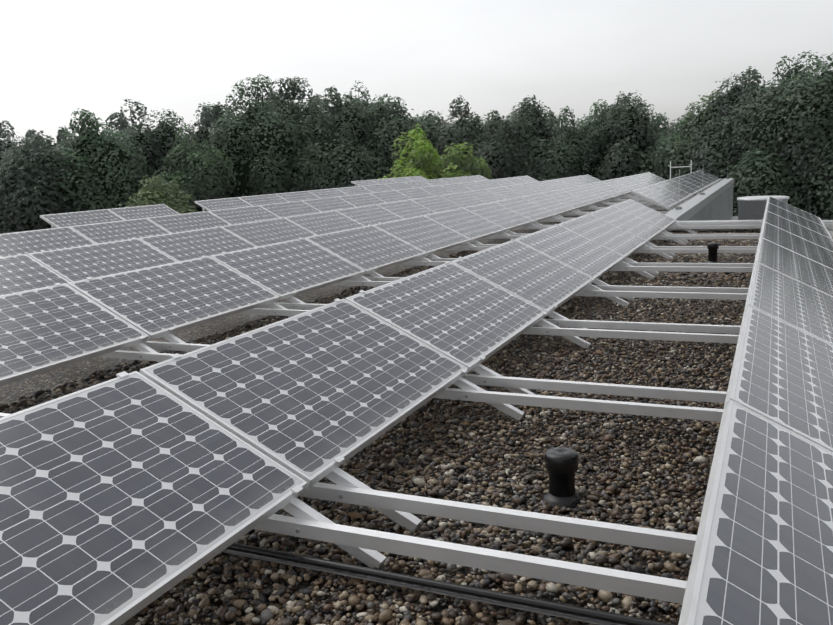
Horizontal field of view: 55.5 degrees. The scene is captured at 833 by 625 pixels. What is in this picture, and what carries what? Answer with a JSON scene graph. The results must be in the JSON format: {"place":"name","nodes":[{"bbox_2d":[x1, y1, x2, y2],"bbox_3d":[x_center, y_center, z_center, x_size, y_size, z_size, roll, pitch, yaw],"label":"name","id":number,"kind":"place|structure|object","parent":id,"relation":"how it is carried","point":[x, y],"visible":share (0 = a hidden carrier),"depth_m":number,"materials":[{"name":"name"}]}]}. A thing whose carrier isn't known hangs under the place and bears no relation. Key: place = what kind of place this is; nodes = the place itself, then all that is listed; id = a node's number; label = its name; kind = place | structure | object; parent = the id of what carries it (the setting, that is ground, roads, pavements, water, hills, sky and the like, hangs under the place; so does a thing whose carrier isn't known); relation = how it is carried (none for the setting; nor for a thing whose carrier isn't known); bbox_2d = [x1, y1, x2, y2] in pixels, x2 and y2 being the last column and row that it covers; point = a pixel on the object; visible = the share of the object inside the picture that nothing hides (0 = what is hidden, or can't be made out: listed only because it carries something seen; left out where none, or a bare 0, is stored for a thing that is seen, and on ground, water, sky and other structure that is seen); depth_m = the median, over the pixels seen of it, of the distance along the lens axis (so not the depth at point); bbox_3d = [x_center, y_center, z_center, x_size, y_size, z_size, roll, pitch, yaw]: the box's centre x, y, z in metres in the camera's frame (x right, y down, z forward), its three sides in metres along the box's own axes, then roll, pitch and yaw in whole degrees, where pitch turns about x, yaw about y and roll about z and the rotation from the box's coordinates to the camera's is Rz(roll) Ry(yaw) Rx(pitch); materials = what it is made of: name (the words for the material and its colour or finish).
{"place":"outdoors","nodes":[
{"label":"outdoors","id":0,"kind":"place"},
{"bbox_2d":[0,50,832,233],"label":"tree","id":1,"kind":"object","parent":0,"point":[170,184],"depth_m":55.32,"materials":[{"name":"green plant"}]},
{"bbox_2d":[0,0,832,148],"label":"sky","id":2,"kind":"structure","parent":0,"point":[58,58],"materials":[{"name":"white"}]},
{"bbox_2d":[737,196,788,219],"bbox_3d":[8.719,-1.249,20.051,1.200,3.330,1.200,2,12,24],"label":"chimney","id":3,"kind":"object","parent":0,"point":[751,207],"visible":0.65,"depth_m":19.44,"materials":[{"name":"metal"}]},
{"label":"ground","id":4,"kind":"structure","parent":0,"visible":0},
{"bbox_2d":[668,160,691,178],"bbox_3d":[11.038,-2.075,33.345,0.864,8.470,0.722,2,12,24],"label":"railing","id":5,"kind":"object","parent":4,"relation":"on","point":[681,166],"visible":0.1,"depth_m":32.89,"materials":[{"name":"metal"}]},
{"bbox_2d":[665,178,832,231],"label":"building walls","id":6,"kind":"structure","parent":4,"relation":"on","point":[715,202],"depth_m":20.76,"materials":[{"name":"grey concrete"}]},
{"bbox_2d":[0,191,832,624],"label":"roof gravel","id":7,"kind":"structure","parent":6,"relation":"on","point":[32,385],"depth_m":3.54,"materials":[{"name":"gravel"}]},
{"bbox_2d":[0,250,478,413],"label":"pebbles","id":8,"kind":"object","parent":7,"relation":"on","point":[20,403],"visible":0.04,"depth_m":5.66,"materials":[{"name":"gravel"}]},
{"bbox_2d":[17,174,587,255],"bbox_3d":[1.903,-2.529,18.581,2.450,0.604,30.198,2,12,24],"label":"rack","id":9,"kind":"object","parent":7,"relation":"on","point":[228,224],"visible":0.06,"depth_m":11.02,"materials":[{"name":"metal"}]},
{"bbox_2d":[0,175,600,294],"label":"solar panels","id":10,"kind":"object","parent":9,"relation":"on","point":[26,272],"visible":0.6,"depth_m":10.49,"materials":[{"name":"glass"}]},
{"bbox_2d":[0,174,659,417],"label":"rack","id":11,"kind":"object","parent":7,"relation":"on","point":[149,353],"visible":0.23,"depth_m":8.11,"materials":[{"name":"metal"}]},
{"bbox_2d":[0,172,665,385],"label":"solar panels","id":12,"kind":"object","parent":11,"relation":"on","point":[47,329],"visible":0.92,"depth_m":6.66,"materials":[{"name":"glass"}]},
{"bbox_2d":[121,454,704,624],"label":"pebbles","id":13,"kind":"object","parent":7,"relation":"on","point":[200,599],"visible":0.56,"depth_m":2.61,"materials":[{"name":"gravel"}]},
{"bbox_2d":[116,199,761,603],"bbox_3d":[1.850,-0.365,6.971,2.208,0.604,12.598,2,12,24],"label":"rack","id":14,"kind":"object","parent":7,"relation":"on","point":[306,521],"visible":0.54,"depth_m":2.92,"materials":[{"name":"metal"}]},
{"bbox_2d":[0,199,675,624],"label":"solar panels","id":15,"kind":"object","parent":14,"relation":"on","point":[124,499],"visible":0.96,"depth_m":2.89,"materials":[{"name":"glass"}]},
{"bbox_2d":[222,543,673,624],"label":"conduit","id":16,"kind":"object","parent":7,"relation":"on","point":[582,614],"visible":0.77,"depth_m":2.38,"materials":[{"name":"black plastic"}]},
{"bbox_2d":[335,239,738,624],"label":"pebbles","id":17,"kind":"object","parent":7,"relation":"on","point":[352,515],"visible":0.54,"depth_m":3.76,"materials":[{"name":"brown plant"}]},
{"bbox_2d":[357,282,748,497],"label":"pebbles","id":18,"kind":"object","parent":7,"relation":"on","point":[639,306],"visible":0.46,"depth_m":4.11,"materials":[{"name":"gravel"}]},
{"bbox_2d":[542,243,718,513],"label":"roof vents","id":19,"kind":"object","parent":7,"relation":"on","point":[561,465],"visible":0.88,"depth_m":3.00,"materials":[{"name":"black plastic"}]},
{"bbox_2d":[592,229,760,286],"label":"pebbles","id":20,"kind":"object","parent":7,"relation":"on","point":[717,278],"visible":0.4,"depth_m":9.39,"materials":[{"name":"gravel"}]},
{"bbox_2d":[633,180,720,213],"bbox_3d":[8.104,-3.645,23.128,1.158,0.544,15.790,2,12,24],"label":"rack","id":21,"kind":"object","parent":7,"relation":"on","point":[648,203],"visible":0.06,"depth_m":17.40,"materials":[{"name":"metal"}]},
{"bbox_2d":[631,170,719,208],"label":"solar panels","id":22,"kind":"object","parent":21,"relation":"on","point":[669,193],"visible":0.96,"depth_m":19.64,"materials":[{"name":"glass"}]},
{"bbox_2d":[823,223,832,237],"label":"support beam","id":23,"kind":"structure","parent":7,"relation":"on","point":[829,225],"depth_m":12.00,"materials":[{"name":"metal"}]},
{"bbox_2d":[678,196,832,624],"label":"solar panels","id":24,"kind":"object","parent":23,"relation":"on","point":[763,552],"visible":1,"depth_m":2.08,"materials":[{"name":"glass"}]},
{"bbox_3d":[0.160,-2.850,20.657,2.450,0.580,26.990,2,12,24],"label":"rack","id":25,"kind":"object","parent":7,"relation":"on","visible":0},
{"bbox_2d":[0,175,537,256],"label":"solar panels","id":26,"kind":"object","parent":25,"relation":"on","point":[23,242],"visible":0.73,"depth_m":14.04,"materials":[{"name":"glass"}]},
{"bbox_3d":[-0.894,-3.553,24.237,2.450,0.580,23.190,2,12,24],"label":"rack","id":27,"kind":"object","parent":7,"relation":"on","visible":0},
{"bbox_2d":[40,175,488,227],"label":"solar panels","id":28,"kind":"object","parent":27,"relation":"on","point":[90,217],"visible":0.6,"depth_m":18.93,"materials":[{"name":"glass"}]},
{"bbox_3d":[-0.069,-5.112,31.928,2.450,0.580,6.190,2,12,24],"label":"rack","id":29,"kind":"object","parent":7,"relation":"on","visible":0},
{"bbox_2d":[351,176,426,185],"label":"row modules","id":30,"kind":"object","parent":29,"relation":"on","point":[384,181],"visible":0.52,"depth_m":31.80,"materials":[{"name":"glass"}]},
{"bbox_2d":[671,169,762,225],"bbox_3d":[8.707,-3.758,21.878,2.120,0.990,20.530,2,12,24],"label":"roof parapet","id":31,"kind":"object","parent":6,"relation":"on","point":[720,222],"visible":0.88,"depth_m":12.74,"materials":[{"name":"metal"}]}
]}

